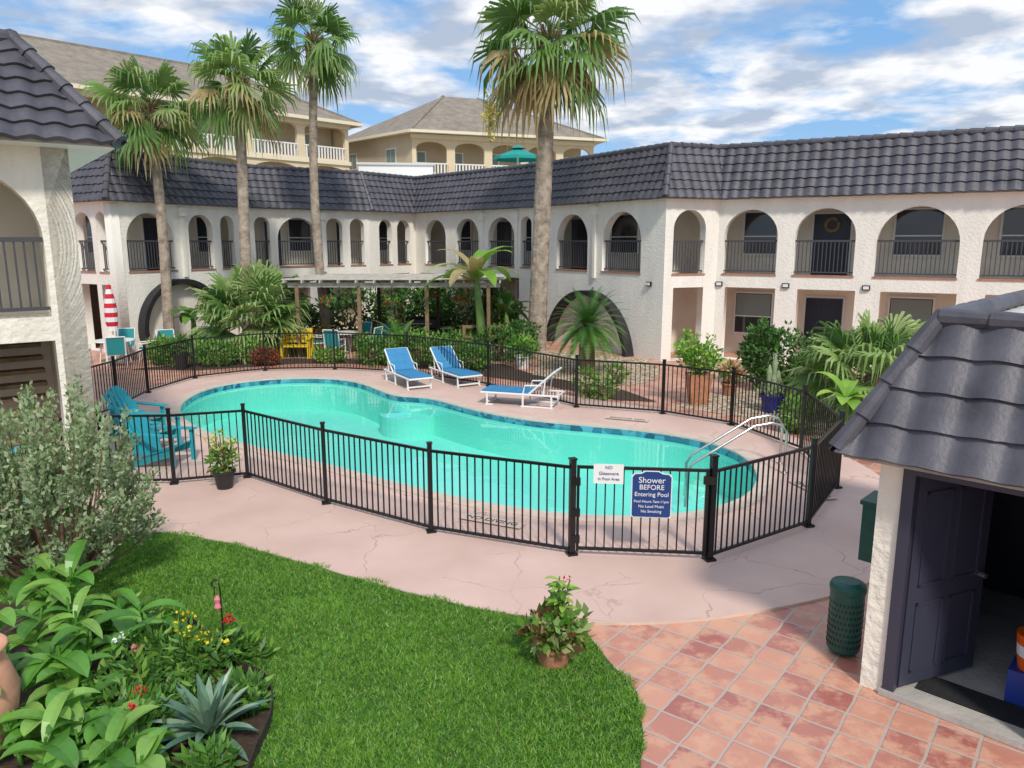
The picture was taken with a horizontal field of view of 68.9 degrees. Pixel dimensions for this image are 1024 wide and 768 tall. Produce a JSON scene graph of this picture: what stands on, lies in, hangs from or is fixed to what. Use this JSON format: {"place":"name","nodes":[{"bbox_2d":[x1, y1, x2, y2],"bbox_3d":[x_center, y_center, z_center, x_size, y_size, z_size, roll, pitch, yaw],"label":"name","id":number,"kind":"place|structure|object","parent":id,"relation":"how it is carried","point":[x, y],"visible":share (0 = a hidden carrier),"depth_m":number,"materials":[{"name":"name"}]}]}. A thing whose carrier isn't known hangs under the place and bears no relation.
{"place":"outdoors","nodes":[
{"label":"outdoors","id":0,"kind":"place"},
{"bbox_2d":[0,144,99,489],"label":"wing front wall","id":1,"kind":"structure","parent":0,"point":[21,174],"depth_m":11.01,"materials":[{"name":"paint"}]},
{"bbox_2d":[0,136,116,172],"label":"wing mansard roof soffit","id":2,"kind":"structure","parent":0,"point":[80,154],"depth_m":10.78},
{"bbox_2d":[35,147,97,490],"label":"wing side wall","id":3,"kind":"structure","parent":0,"point":[46,152],"depth_m":11.19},
{"bbox_2d":[74,88,349,169],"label":"condominium building facade","id":4,"kind":"structure","parent":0,"point":[300,134],"depth_m":58.32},
{"bbox_2d":[0,528,648,767],"bbox_3d":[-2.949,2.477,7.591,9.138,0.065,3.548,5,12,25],"label":"lawn grass","id":5,"kind":"structure","parent":0,"point":[164,541],"depth_m":6.88,"materials":[{"name":"green"}]},
{"bbox_2d":[0,373,169,581],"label":"texas sage bush","id":6,"kind":"object","parent":5,"relation":"on","point":[35,474],"visible":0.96,"depth_m":7.89,"materials":[{"name":"green plant"}]},
{"bbox_2d":[0,604,269,767],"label":"flower bed soil","id":7,"kind":"structure","parent":5,"relation":"on","point":[246,740],"depth_m":6.16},
{"bbox_2d":[0,633,20,753],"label":"terracotta urn","id":8,"kind":"object","parent":7,"relation":"on","point":[10,682],"visible":0.81,"depth_m":5.69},
{"bbox_2d":[0,652,68,706],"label":"canna lily plant","id":9,"kind":"object","parent":7,"relation":"on","point":[16,663],"visible":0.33,"depth_m":6.15,"materials":[{"name":"green plant"}]},
{"bbox_2d":[0,596,72,652],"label":"canna lily plant","id":10,"kind":"object","parent":7,"relation":"on","point":[27,635],"visible":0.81,"depth_m":6.71,"materials":[{"name":"green plant"}]},
{"bbox_2d":[8,553,89,615],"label":"canna lily plant","id":11,"kind":"object","parent":7,"relation":"on","point":[18,584],"visible":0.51,"depth_m":7.63,"materials":[{"name":"green plant"}]},
{"bbox_2d":[0,687,100,767],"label":"canna lily plant","id":12,"kind":"object","parent":7,"relation":"on","point":[63,749],"visible":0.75,"depth_m":5.46,"materials":[{"name":"green plant"}]},
{"bbox_2d":[0,673,130,741],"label":"canna lily plant","id":13,"kind":"object","parent":7,"relation":"on","point":[77,702],"visible":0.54,"depth_m":5.70,"materials":[{"name":"green plant"}]},
{"bbox_2d":[20,539,114,634],"bbox_3d":[-4.365,2.114,7.332,0.761,0.911,0.762,-8,13,-36],"label":"canna lily plant","id":14,"kind":"object","parent":7,"relation":"on","point":[72,558],"visible":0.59,"depth_m":7.37,"materials":[{"name":"green plant"}]},
{"bbox_2d":[21,626,119,704],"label":"canna lily plant","id":15,"kind":"object","parent":7,"relation":"on","point":[77,664],"visible":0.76,"depth_m":6.17,"materials":[{"name":"green plant"}]},
{"bbox_2d":[37,583,141,669],"bbox_3d":[-3.987,2.281,6.862,1.090,0.760,0.753,8,13,36],"label":"canna lily plant","id":16,"kind":"object","parent":7,"relation":"on","point":[88,644],"visible":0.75,"depth_m":6.76,"materials":[{"name":"green plant"}]},
{"bbox_2d":[32,698,163,767],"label":"canna lily plant","id":17,"kind":"object","parent":7,"relation":"on","point":[115,725],"visible":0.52,"depth_m":5.47,"materials":[{"name":"green plant"}]},
{"bbox_2d":[88,704,177,767],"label":"canna lily plant","id":18,"kind":"object","parent":7,"relation":"on","point":[147,745],"visible":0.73,"depth_m":5.46,"materials":[{"name":"green plant"}]},
{"bbox_2d":[97,587,186,675],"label":"canna lily plant","id":19,"kind":"object","parent":7,"relation":"on","point":[127,625],"visible":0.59,"depth_m":7.13,"materials":[{"name":"green plant"}]},
{"bbox_2d":[57,591,280,767],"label":"flowering plants","id":20,"kind":"object","parent":7,"relation":"on","point":[173,659],"visible":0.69,"depth_m":6.43,"materials":[{"name":"green plant"}]},
{"bbox_2d":[144,667,272,767],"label":"agave plant","id":21,"kind":"object","parent":7,"relation":"on","point":[205,718],"visible":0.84,"depth_m":5.86,"materials":[{"name":"green plant"}]},
{"bbox_2d":[187,616,273,767],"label":"garden edging","id":22,"kind":"object","parent":5,"relation":"on","point":[258,743],"visible":0.52,"depth_m":6.05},
{"bbox_2d":[511,575,596,668],"bbox_3d":[0.381,2.185,6.938,0.794,0.875,0.798,0,11,0],"label":"potted plant","id":23,"kind":"object","parent":5,"relation":"on","point":[554,634],"visible":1,"depth_m":6.86,"materials":[{"name":"green plant"}]},
{"bbox_2d":[14,368,879,622],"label":"pool deck","id":24,"kind":"structure","parent":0,"point":[799,564],"depth_m":9.99,"materials":[{"name":"concrete"}]},
{"bbox_2d":[103,386,167,436],"bbox_3d":[-7.685,0.571,15.205,1.020,0.996,0.740,4,11,20],"label":"adirondack chair","id":25,"kind":"object","parent":24,"relation":"on","point":[117,392],"visible":0.34,"depth_m":15.23,"materials":[{"name":"teal paint"}]},
{"bbox_2d":[113,396,181,447],"bbox_3d":[-6.937,0.759,14.216,1.020,0.996,0.740,3,11,15],"label":"adirondack chair","id":26,"kind":"object","parent":24,"relation":"on","point":[129,402],"visible":0.28,"depth_m":14.29,"materials":[{"name":"teal paint"}]},
{"bbox_2d":[123,408,197,468],"bbox_3d":[-6.239,0.948,13.226,1.020,0.996,0.740,2,11,10],"label":"adirondack chair","id":27,"kind":"object","parent":24,"relation":"on","point":[182,445],"visible":0.61,"depth_m":13.22,"materials":[{"name":"teal paint"}]},
{"bbox_2d":[203,428,241,489],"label":"potted flower","id":28,"kind":"object","parent":24,"relation":"on","point":[223,472],"visible":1,"depth_m":11.83,"materials":[{"name":"green plant"}]},
{"bbox_2d":[384,347,433,390],"bbox_3d":[-2.871,-0.435,20.556,0.712,0.916,1.942,-6,12,-29],"label":"sun lounger","id":29,"kind":"object","parent":24,"relation":"on","point":[400,362],"visible":1,"depth_m":20.85,"materials":[{"name":"fabric"}]},
{"bbox_2d":[53,329,845,562],"bbox_3d":[-2.025,0.217,16.038,15.113,1.380,14.233,0,11,0],"label":"pool fence","id":30,"kind":"object","parent":24,"relation":"on","point":[826,461],"visible":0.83,"depth_m":11.77,"materials":[{"name":"metal"}]},
{"bbox_2d":[593,464,623,483],"bbox_3d":[1.182,1.101,9.141,0.365,0.250,0.011,1,11,6],"label":"glassware notice sign","id":31,"kind":"object","parent":30,"relation":"attached to","point":[608,473],"visible":1,"depth_m":9.14,"materials":[{"name":"white paint"}]},
{"bbox_2d":[570,465,716,556],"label":"pool gate","id":32,"kind":"structure","parent":30,"relation":"attached to","point":[708,480],"depth_m":9.22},
{"bbox_2d":[631,471,672,517],"bbox_3d":[1.707,1.352,9.135,0.490,0.600,0.018,1,11,6],"label":"pool rules sign","id":33,"kind":"object","parent":32,"relation":"attached to","point":[651,494],"visible":1,"depth_m":9.13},
{"bbox_2d":[429,346,482,387],"bbox_3d":[-1.599,-0.497,20.883,0.712,0.916,1.942,-7,13,-31],"label":"sun lounger","id":34,"kind":"object","parent":24,"relation":"on","point":[443,364],"visible":0.9,"depth_m":21.11,"materials":[{"name":"fabric"}]},
{"bbox_2d":[169,376,771,522],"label":"swimming pool","id":35,"kind":"structure","parent":24,"relation":"in","point":[357,407],"depth_m":16.54,"materials":[{"name":"liquid"}]},
{"bbox_2d":[480,367,564,408],"bbox_3d":[0.256,0.043,18.041,1.942,0.916,0.710,3,11,17],"label":"sun lounger","id":36,"kind":"object","parent":24,"relation":"on","point":[509,390],"visible":1,"depth_m":17.94,"materials":[{"name":"white paint"}]},
{"bbox_2d":[461,416,837,528],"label":"deck markings","id":37,"kind":"object","parent":24,"relation":"on","point":[510,523],"visible":0.66,"depth_m":10.60,"materials":[{"name":"paint"}]},
{"bbox_2d":[683,414,787,506],"bbox_3d":[3.855,1.301,12.898,1.954,1.424,0.694,-1,11,-4],"label":"pool handrail","id":38,"kind":"object","parent":24,"relation":"on","point":[728,442],"visible":0.87,"depth_m":12.62,"materials":[{"name":"silver metal"}]},
{"bbox_2d":[412,133,593,171],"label":"apartment building facade","id":39,"kind":"structure","parent":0,"point":[450,146],"depth_m":62.55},
{"bbox_2d":[410,133,595,173],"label":"apartment building balconies","id":40,"kind":"structure","parent":39,"relation":"attached to","point":[468,156],"depth_m":63.52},
{"bbox_2d":[348,95,608,144],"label":"apartment hip roof","id":41,"kind":"structure","parent":40,"relation":"on","point":[443,114],"depth_m":63.99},
{"bbox_2d":[494,145,535,164],"bbox_3d":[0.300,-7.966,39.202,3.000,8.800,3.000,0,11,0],"label":"roof terrace umbrella","id":42,"kind":"object","parent":40,"relation":"on","point":[518,155],"visible":0.41,"depth_m":38.07,"materials":[{"name":"teal fabric"}]},
{"bbox_2d":[0,0,1023,155],"label":"sky","id":43,"kind":"structure","parent":0,"point":[717,72],"materials":[{"name":"blue"}]},
{"bbox_2d":[70,131,1023,212],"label":"mansard roof tiles","id":44,"kind":"object","parent":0,"point":[981,162],"visible":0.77,"depth_m":24.68,"materials":[{"name":"tile"}]},
{"bbox_2d":[101,125,1023,209],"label":"mansard roof ridge caps","id":45,"kind":"object","parent":44,"relation":"on","point":[671,145],"visible":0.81,"depth_m":24.65,"materials":[{"name":"tile"}]},
{"bbox_2d":[89,319,1023,767],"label":"terracotta paving","id":46,"kind":"structure","parent":0,"point":[779,689],"depth_m":6.57,"materials":[{"name":"tile"}]},
{"bbox_2d":[0,183,62,464],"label":"wing balcony and stairs","id":47,"kind":"structure","parent":46,"relation":"on","point":[22,295],"depth_m":12.29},
{"bbox_2d":[0,39,125,172],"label":"wing mansard roof tiles","id":48,"kind":"object","parent":47,"relation":"on","point":[34,103],"visible":0.73,"depth_m":10.42,"materials":[{"name":"tile"}]},
{"bbox_2d":[0,29,126,148],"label":"wing mansard roof ridge caps","id":49,"kind":"object","parent":48,"relation":"on","point":[59,82],"visible":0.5,"depth_m":10.67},
{"bbox_2d":[73,202,131,353],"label":"arcade wall","id":50,"kind":"structure","parent":46,"relation":"on","point":[94,212],"depth_m":26.25,"materials":[{"name":"white paint"}]},
{"bbox_2d":[104,280,123,363],"bbox_3d":[-13.050,-2.036,24.349,0.600,2.700,0.591,0,11,0],"label":"closed patio umbrella","id":51,"kind":"object","parent":46,"relation":"on","point":[111,313],"visible":0.83,"depth_m":24.16,"materials":[{"name":"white fabric"}]},
{"bbox_2d":[104,336,127,368],"bbox_3d":[-12.533,-1.030,23.628,0.584,1.002,0.648,-6,12,-29],"label":"patio chair","id":52,"kind":"object","parent":46,"relation":"on","point":[115,345],"visible":0.87,"depth_m":23.39,"materials":[{"name":"teal paint"}]},
{"bbox_2d":[103,202,241,352],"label":"arcade wall","id":53,"kind":"structure","parent":46,"relation":"on","point":[140,287],"depth_m":27.89,"materials":[{"name":"white paint"}]},
{"bbox_2d":[171,303,210,351],"bbox_3d":[-11.443,-2.054,26.981,1.936,1.752,1.801,4,11,18],"label":"bird of paradise plant","id":54,"kind":"object","parent":46,"relation":"on","point":[186,316],"visible":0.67,"depth_m":26.81,"materials":[{"name":"green plant"}]},
{"bbox_2d":[280,328,313,358],"bbox_3d":[-7.350,-1.388,25.490,1.020,1.000,0.600,0,11,0],"label":"yellow garden bench","id":55,"kind":"object","parent":46,"relation":"on","point":[308,341],"visible":0.62,"depth_m":25.64,"materials":[{"name":"yellow paint"}]},
{"bbox_2d":[249,209,371,328],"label":"arcade wall","id":56,"kind":"structure","parent":46,"relation":"on","point":[275,220],"depth_m":32.97,"materials":[{"name":"white paint"}]},
{"bbox_2d":[266,0,362,329],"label":"washingtonia palm tree","id":57,"kind":"object","parent":46,"relation":"on","point":[316,70],"visible":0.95,"depth_m":27.03,"materials":[{"name":"green plant"}]},
{"bbox_2d":[369,212,416,320],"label":"arcade wall","id":58,"kind":"structure","parent":46,"relation":"on","point":[391,220],"depth_m":35.44,"materials":[{"name":"white paint"}]},
{"bbox_2d":[281,274,505,356],"bbox_3d":[-4.000,-2.609,27.395,7.600,2.687,4.800,0,11,0],"label":"pergola","id":59,"kind":"object","parent":46,"relation":"on","point":[359,281],"visible":0.81,"depth_m":25.35,"materials":[{"name":"white wood"}]},
{"bbox_2d":[135,358,655,401],"bbox_3d":[-3.478,-0.401,22.947,16.226,0.001,4.556,3,11,17],"label":"soil bed","id":60,"kind":"object","parent":46,"relation":"on","point":[309,361],"visible":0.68,"depth_m":23.21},
{"bbox_2d":[78,55,215,350],"bbox_3d":[-12.336,-6.098,26.236,4.284,9.992,4.014,0,11,0],"label":"washingtonia palm tree","id":61,"kind":"object","parent":60,"relation":"in","point":[150,136],"visible":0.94,"depth_m":25.24,"materials":[{"name":"green plant"}]},
{"bbox_2d":[168,334,189,369],"bbox_3d":[-10.316,-1.027,23.238,0.709,1.132,0.745,0,11,0],"label":"black planter","id":62,"kind":"object","parent":60,"relation":"on","point":[177,339],"visible":0.63,"depth_m":23.12,"materials":[{"name":"black plastic"}]},
{"bbox_2d":[146,331,241,367],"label":"garden shrub","id":63,"kind":"object","parent":60,"relation":"on","point":[163,341],"visible":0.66,"depth_m":23.73,"materials":[{"name":"green plant"}]},
{"bbox_2d":[185,28,302,355],"bbox_3d":[-8.896,-6.352,25.396,3.691,10.802,3.721,6,12,30],"label":"washingtonia palm tree","id":64,"kind":"object","parent":60,"relation":"in","point":[235,104],"visible":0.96,"depth_m":24.32,"materials":[{"name":"green plant"}]},
{"bbox_2d":[182,259,322,364],"bbox_3d":[-9.042,-2.304,26.104,5.101,4.103,4.564,-8,13,-35],"label":"fan palm shrub","id":65,"kind":"object","parent":60,"relation":"in","point":[272,295],"visible":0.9,"depth_m":25.22,"materials":[{"name":"green plant"}]},
{"bbox_2d":[249,343,281,365],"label":"red leaf shrub","id":66,"kind":"object","parent":60,"relation":"on","point":[268,353],"visible":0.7,"depth_m":23.83,"materials":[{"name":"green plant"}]},
{"bbox_2d":[233,335,348,363],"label":"garden shrub","id":67,"kind":"object","parent":60,"relation":"on","point":[327,353],"visible":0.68,"depth_m":24.36,"materials":[{"name":"green plant"}]},
{"bbox_2d":[368,316,426,364],"bbox_3d":[-3.689,-1.321,24.566,2.222,1.927,2.144,6,13,31],"label":"sago palm","id":68,"kind":"object","parent":60,"relation":"on","point":[396,328],"visible":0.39,"depth_m":24.41,"materials":[{"name":"green plant"}]},
{"bbox_2d":[354,326,494,370],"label":"garden shrub","id":69,"kind":"object","parent":60,"relation":"on","point":[479,361],"visible":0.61,"depth_m":23.37,"materials":[{"name":"green plant"}]},
{"bbox_2d":[572,359,629,400],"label":"garden shrub","id":70,"kind":"object","parent":60,"relation":"on","point":[601,393],"visible":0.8,"depth_m":18.85,"materials":[{"name":"green plant"}]},
{"bbox_2d":[272,285,527,341],"bbox_3d":[-4.515,-3.107,31.239,10.319,2.790,5.492,0,11,0],"label":"background shrubbery","id":71,"kind":"object","parent":46,"relation":"on","point":[416,307],"visible":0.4,"depth_m":31.13,"materials":[{"name":"green plant"}]},
{"bbox_2d":[388,316,454,347],"bbox_3d":[-3.300,-1.909,27.295,2.400,1.150,0.657,0,11,0],"label":"barbecue grill","id":72,"kind":"object","parent":46,"relation":"on","point":[418,321],"visible":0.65,"depth_m":27.01,"materials":[{"name":"black metal"}]},
{"bbox_2d":[419,246,524,356],"bbox_3d":[-1.302,-2.717,25.079,3.570,3.779,3.187,0,11,0],"label":"banana plant","id":73,"kind":"object","parent":46,"relation":"on","point":[475,270],"visible":0.98,"depth_m":24.72,"materials":[{"name":"green plant"}]},
{"bbox_2d":[415,208,533,334],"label":"arcade wall","id":74,"kind":"structure","parent":46,"relation":"on","point":[452,223],"depth_m":33.74,"materials":[{"name":"white paint"}]},
{"bbox_2d":[465,317,541,362],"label":"garden shrub","id":75,"kind":"object","parent":46,"relation":"on","point":[512,331],"visible":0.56,"depth_m":24.77,"materials":[{"name":"green plant"}]},
{"bbox_2d":[138,531,868,624],"bbox_3d":[-2.032,1.016,15.504,16.478,0.050,15.820,0,11,0],"label":"deck edge","id":76,"kind":"object","parent":46,"relation":"on","point":[703,619],"visible":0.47,"depth_m":7.90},
{"bbox_2d":[482,291,528,348],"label":"banana plant","id":77,"kind":"object","parent":46,"relation":"on","point":[504,303],"visible":0.84,"depth_m":27.47,"materials":[{"name":"green plant"}]},
{"bbox_2d":[504,332,540,368],"bbox_3d":[0.353,-1.065,23.387,1.271,1.153,1.366,0,11,0],"label":"white planter","id":78,"kind":"object","parent":46,"relation":"on","point":[516,341],"visible":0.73,"depth_m":23.28,"materials":[{"name":"white paint"}]},
{"bbox_2d":[83,203,1023,355],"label":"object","id":79,"kind":"object","parent":46,"relation":"on","point":[686,227],"visible":0.09,"depth_m":26.43,"materials":[{"name":"paint"}]},
{"bbox_2d":[138,279,633,356],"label":"moon arch rings","id":80,"kind":"object","parent":79,"relation":"attached to","point":[152,297],"visible":0.59,"depth_m":26.76,"materials":[{"name":"paint"}]},
{"bbox_2d":[85,206,1023,350],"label":"doors and windows","id":81,"kind":"structure","parent":46,"relation":"on","point":[909,224],"depth_m":25.42,"materials":[{"name":"glass"}]},
{"bbox_2d":[533,350,658,385],"bbox_3d":[2.600,-0.633,24.157,4.000,0.001,7.300,0,11,0],"label":"gravel bed","id":82,"kind":"object","parent":46,"relation":"on","point":[632,372],"visible":0.36,"depth_m":23.38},
{"bbox_2d":[469,0,640,355],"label":"washingtonia palm tree","id":83,"kind":"object","parent":82,"relation":"on","point":[548,78],"visible":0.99,"depth_m":23.96,"materials":[{"name":"green plant"}]},
{"bbox_2d":[481,47,539,143],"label":"palm flower stalk","id":84,"kind":"object","parent":83,"relation":"attached to","point":[490,113],"visible":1,"depth_m":24.24,"materials":[{"name":"yellow plant"}]},
{"bbox_2d":[544,286,627,374],"bbox_3d":[2.255,-1.612,22.281,2.645,2.640,2.657,0,11,0],"label":"sago palm","id":85,"kind":"object","parent":82,"relation":"on","point":[586,333],"visible":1,"depth_m":21.91,"materials":[{"name":"green plant"}]},
{"bbox_2d":[547,199,666,360],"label":"arcade wall","id":86,"kind":"structure","parent":46,"relation":"on","point":[639,299],"depth_m":26.02,"materials":[{"name":"white paint"}]},
{"bbox_2d":[661,199,719,360],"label":"arcade wall","id":87,"kind":"structure","parent":46,"relation":"on","point":[706,212],"depth_m":24.70,"materials":[{"name":"white paint"}]},
{"bbox_2d":[676,388,855,436],"bbox_3d":[8.371,0.765,16.808,6.557,0.001,7.962,-6,12,-29],"label":"gravel bed","id":88,"kind":"object","parent":46,"relation":"on","point":[724,405],"visible":0.07,"depth_m":17.98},
{"bbox_2d":[672,328,726,404],"bbox_3d":[4.533,-0.410,18.110,1.299,1.837,1.331,0,11,0],"label":"tall brown planter","id":89,"kind":"object","parent":88,"relation":"on","point":[693,352],"visible":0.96,"depth_m":17.98,"materials":[{"name":"ceramic"}]},
{"bbox_2d":[716,358,747,395],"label":"potted shrub","id":90,"kind":"object","parent":88,"relation":"on","point":[730,363],"visible":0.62,"depth_m":19.14,"materials":[{"name":"green plant"}]},
{"bbox_2d":[755,353,787,413],"bbox_3d":[6.055,-0.026,17.317,0.708,1.380,0.753,-9,14,-40],"label":"blue cactus planter","id":91,"kind":"object","parent":88,"relation":"on","point":[773,374],"visible":0.64,"depth_m":17.21,"materials":[{"name":"blue ceramic"}]},
{"bbox_2d":[735,316,846,393],"bbox_3d":[7.408,-0.724,19.715,2.746,2.092,2.256,0,11,0],"label":"garden shrub","id":92,"kind":"object","parent":88,"relation":"on","point":[752,358],"visible":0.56,"depth_m":19.74,"materials":[{"name":"green plant"}]},
{"bbox_2d":[774,365,872,433],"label":"garden shrub","id":93,"kind":"object","parent":88,"relation":"on","point":[793,413],"visible":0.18,"depth_m":15.41,"materials":[{"name":"green plant"}]},
{"bbox_2d":[815,371,870,421],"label":"canna plant","id":94,"kind":"object","parent":88,"relation":"on","point":[845,390],"visible":0.76,"depth_m":14.82,"materials":[{"name":"green plant"}]},
{"bbox_2d":[778,309,925,427],"bbox_3d":[7.933,0.092,16.592,3.774,3.461,3.814,0,11,0],"label":"fan palm shrub","id":95,"kind":"object","parent":88,"relation":"on","point":[867,343],"visible":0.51,"depth_m":16.34,"materials":[{"name":"green plant"}]},
{"bbox_2d":[826,576,866,655],"bbox_3d":[3.200,2.211,7.159,0.330,0.720,0.330,0,11,0],"label":"trash can","id":96,"kind":"object","parent":46,"relation":"on","point":[846,608],"visible":1,"depth_m":7.05,"materials":[{"name":"green metal"}]},
{"bbox_2d":[713,192,1023,367],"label":"arcade wall","id":97,"kind":"structure","parent":46,"relation":"on","point":[973,216],"depth_m":22.73,"materials":[{"name":"white paint"}]},
{"bbox_2d":[177,205,869,289],"bbox_3d":[0.266,-5.529,29.469,24.025,2.750,8.946,3,11,13],"label":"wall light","id":98,"kind":"object","parent":97,"relation":"attached to","point":[181,212],"visible":0.81,"depth_m":28.15,"materials":[{"name":"black metal"}]},
{"bbox_2d":[73,190,1023,213],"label":"mansard roof soffit","id":99,"kind":"structure","parent":97,"relation":"attached to","point":[867,195],"depth_m":25.04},
{"bbox_2d":[78,240,1023,276],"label":"balcony railings","id":100,"kind":"object","parent":97,"relation":"attached to","point":[639,241],"visible":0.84,"depth_m":26.16,"materials":[{"name":"grey"}]},
{"bbox_2d":[81,263,1023,280],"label":"balcony sills","id":101,"kind":"structure","parent":97,"relation":"attached to","point":[887,277],"depth_m":24.83,"materials":[{"name":"paint"}]},
{"bbox_2d":[828,290,1023,750],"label":"storage shed","id":102,"kind":"structure","parent":46,"relation":"on","point":[933,426],"depth_m":6.29,"materials":[{"name":"beige paint"}]},
{"bbox_2d":[858,490,877,562],"bbox_3d":[3.482,1.362,7.046,0.290,0.590,0.390,10,15,43],"label":"green utility box","id":103,"kind":"object","parent":102,"relation":"attached to","point":[868,502],"visible":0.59,"depth_m":6.97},
{"bbox_2d":[897,477,993,686],"bbox_3d":[3.804,1.667,6.490,0.920,1.940,0.110,-4,12,-21],"label":"open door leaf","id":104,"kind":"structure","parent":102,"relation":"in","point":[952,521],"depth_m":6.50,"materials":[{"name":"grey wood"}]},
{"label":"ground","id":105,"kind":"structure","parent":0,"visible":0},
{"bbox_2d":[19,34,362,169],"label":"condo hip roof","id":106,"kind":"structure","parent":105,"relation":"on","point":[72,63],"depth_m":52.31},
{"bbox_2d":[75,89,350,168],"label":"condominium building balconies","id":107,"kind":"structure","parent":105,"relation":"on","point":[324,145],"depth_m":58.33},
{"bbox_2d":[349,133,411,170],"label":"apartment building wall","id":108,"kind":"structure","parent":105,"relation":"on","point":[372,150],"depth_m":63.26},
{"bbox_2d":[356,162,434,175],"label":"white annex building","id":109,"kind":"structure","parent":105,"relation":"on","point":[413,169],"depth_m":42.47,"materials":[{"name":"white paint"}]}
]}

